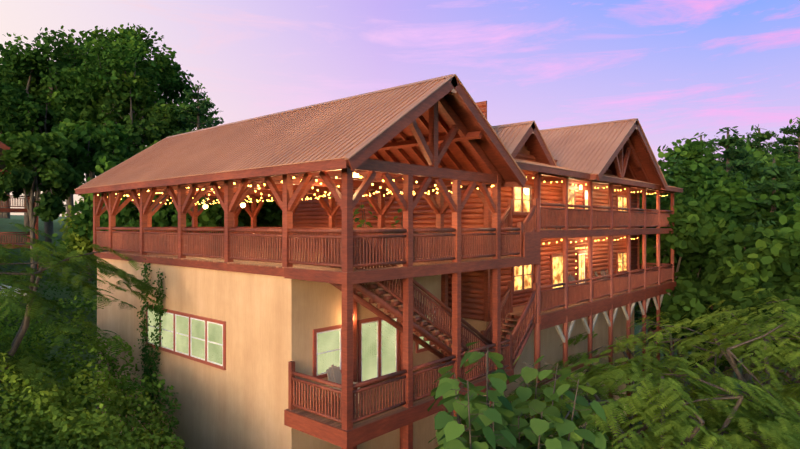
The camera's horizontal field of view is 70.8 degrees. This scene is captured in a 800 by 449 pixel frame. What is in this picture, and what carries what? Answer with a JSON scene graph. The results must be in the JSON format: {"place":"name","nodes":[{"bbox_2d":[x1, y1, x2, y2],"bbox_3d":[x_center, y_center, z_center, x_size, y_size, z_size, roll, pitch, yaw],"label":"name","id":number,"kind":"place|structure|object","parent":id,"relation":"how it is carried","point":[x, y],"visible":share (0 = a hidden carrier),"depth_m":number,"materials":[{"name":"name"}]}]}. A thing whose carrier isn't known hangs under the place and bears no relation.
{"place":"outdoors","nodes":[
{"label":"outdoors","id":0,"kind":"place"},
{"bbox_2d":[148,309,432,380],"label":"window panes","id":1,"kind":"structure","parent":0,"point":[328,341],"depth_m":18.33,"materials":[{"name":"glass"}]},
{"bbox_2d":[146,305,435,386],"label":"window frames","id":2,"kind":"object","parent":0,"point":[315,332],"depth_m":18.11,"materials":[{"name":"brown wood"}]},
{"bbox_2d":[97,258,633,448],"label":"lower wall","id":3,"kind":"structure","parent":0,"point":[241,400],"depth_m":18.05,"materials":[{"name":"beige paint"}]},
{"bbox_2d":[137,259,166,429],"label":"vine leaves","id":4,"kind":"object","parent":3,"relation":"attached to","point":[148,358],"visible":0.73,"depth_m":20.99,"materials":[{"name":"green plant"}]},
{"bbox_2d":[149,190,587,381],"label":"white window frames","id":5,"kind":"structure","parent":3,"relation":"in","point":[191,336],"depth_m":18.47,"materials":[{"name":"wood"}]},
{"bbox_2d":[92,228,674,430],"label":"lodge deck boards","id":6,"kind":"object","parent":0,"point":[517,310],"visible":0.27,"depth_m":17.31,"materials":[{"name":"brown wood"}]},
{"bbox_2d":[96,174,673,446],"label":"log rail posts","id":7,"kind":"object","parent":6,"relation":"on","point":[369,249],"visible":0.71,"depth_m":18.80,"materials":[{"name":"brown wood"}]},
{"bbox_2d":[0,215,799,448],"bbox_3d":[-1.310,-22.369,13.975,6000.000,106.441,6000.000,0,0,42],"label":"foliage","id":8,"kind":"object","parent":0,"point":[6,225],"depth_m":47.96,"materials":[{"name":"green plant"}]},
{"bbox_2d":[0,285,25,295],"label":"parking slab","id":9,"kind":"structure","parent":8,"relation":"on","point":[12,291],"depth_m":35.22,"materials":[{"name":"grey concrete"}]},
{"bbox_2d":[0,142,39,269],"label":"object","id":10,"kind":"object","parent":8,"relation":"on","point":[14,210],"visible":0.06,"depth_m":46.19,"materials":[{"name":"wood"}]},
{"bbox_2d":[0,141,10,169],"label":"neighbour roof","id":11,"kind":"structure","parent":10,"relation":"on","point":[3,166],"depth_m":49.05,"materials":[{"name":"brown"}]},
{"bbox_2d":[0,195,34,243],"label":"neighbour rails","id":12,"kind":"object","parent":10,"relation":"attached to","point":[28,198],"visible":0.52,"depth_m":46.10,"materials":[{"name":"wood"}]},
{"bbox_2d":[54,193,122,265],"bbox_3d":[-18.693,0.443,37.245,7.176,7.764,7.673,0,0,42],"label":"tree","id":13,"kind":"object","parent":8,"relation":"on","point":[85,244],"visible":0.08,"depth_m":34.64,"materials":[{"name":"green plant"}]},
{"bbox_2d":[0,294,187,448],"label":"shrub foliage","id":14,"kind":"object","parent":8,"relation":"on","point":[62,418],"visible":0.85,"depth_m":16.51,"materials":[{"name":"green plant"}]},
{"bbox_2d":[75,76,682,448],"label":"timber frame","id":15,"kind":"object","parent":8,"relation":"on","point":[442,134],"visible":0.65,"depth_m":18.01,"materials":[{"name":"brown wood"}]},
{"bbox_2d":[74,74,682,189],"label":"lodge metal roofs","id":16,"kind":"structure","parent":15,"relation":"on","point":[346,128],"depth_m":19.31,"materials":[{"name":"brown metal"}]},
{"bbox_2d":[97,171,667,267],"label":"string lights","id":17,"kind":"object","parent":15,"relation":"attached to","point":[205,201],"visible":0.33,"depth_m":20.61},
{"bbox_2d":[326,364,359,403],"bbox_3d":[-1.638,4.555,15.942,0.868,1.029,0.700,0,0,42],"label":"chair","id":18,"kind":"object","parent":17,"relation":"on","point":[334,373],"visible":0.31,"depth_m":16.09,"materials":[{"name":"beige"}]},
{"bbox_2d":[203,173,581,208],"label":"globe lights","id":19,"kind":"object","parent":17,"relation":"attached to","point":[243,205],"visible":0.44,"depth_m":23.15},
{"bbox_2d":[293,101,637,320],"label":"lodge log walls","id":20,"kind":"structure","parent":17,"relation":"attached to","point":[309,212],"depth_m":25.44,"materials":[{"name":"brown wood"}]},
{"bbox_2d":[542,228,607,284],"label":"chairs","id":21,"kind":"object","parent":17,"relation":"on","point":[571,277],"visible":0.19,"depth_m":28.92,"materials":[{"name":"brown wood"}]},
{"bbox_2d":[0,260,791,448],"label":"understory foliage","id":22,"kind":"object","parent":8,"relation":"on","point":[67,305],"visible":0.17,"depth_m":36.91,"materials":[{"name":"green plant"}]},
{"bbox_2d":[0,23,799,371],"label":"trees","id":23,"kind":"object","parent":8,"relation":"on","point":[710,219],"visible":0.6,"depth_m":44.05,"materials":[{"name":"green plant"}]},
{"bbox_2d":[0,223,799,448],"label":"mimosa fronds","id":24,"kind":"object","parent":8,"relation":"on","point":[779,429],"visible":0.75,"depth_m":16.65,"materials":[{"name":"green plant"}]},
{"bbox_2d":[0,42,799,448],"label":"tree branches","id":25,"kind":"object","parent":8,"relation":"on","point":[48,230],"visible":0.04,"depth_m":21.07,"materials":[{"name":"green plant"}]},
{"bbox_2d":[168,83,799,355],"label":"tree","id":26,"kind":"object","parent":8,"relation":"on","point":[737,150],"visible":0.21,"depth_m":43.23,"materials":[{"name":"green plant"}]},
{"bbox_2d":[0,0,799,216],"label":"sky","id":27,"kind":"structure","parent":0,"point":[681,68],"materials":[{"name":"purple"}]},
{"bbox_2d":[353,203,610,448],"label":"paulownia leaves","id":28,"kind":"object","parent":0,"point":[503,413],"visible":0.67,"depth_m":12.73,"materials":[{"name":"green plant"}]},
{"bbox_2d":[517,144,529,159],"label":"lodge gable shingles","id":29,"kind":"object","parent":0,"point":[523,150],"depth_m":24.08,"materials":[{"name":"brown wood"}]},
{"bbox_2d":[514,187,625,291],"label":"window frames","id":30,"kind":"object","parent":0,"point":[554,256],"visible":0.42,"depth_m":24.03,"materials":[{"name":"brown wood"}]},
{"bbox_2d":[515,187,625,289],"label":"window panes","id":31,"kind":"structure","parent":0,"point":[557,270],"depth_m":25.94,"materials":[{"name":"yellow glass"}]},
{"bbox_2d":[555,292,669,342],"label":"support brackets","id":32,"kind":"object","parent":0,"point":[560,333],"visible":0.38,"depth_m":26.33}
]}

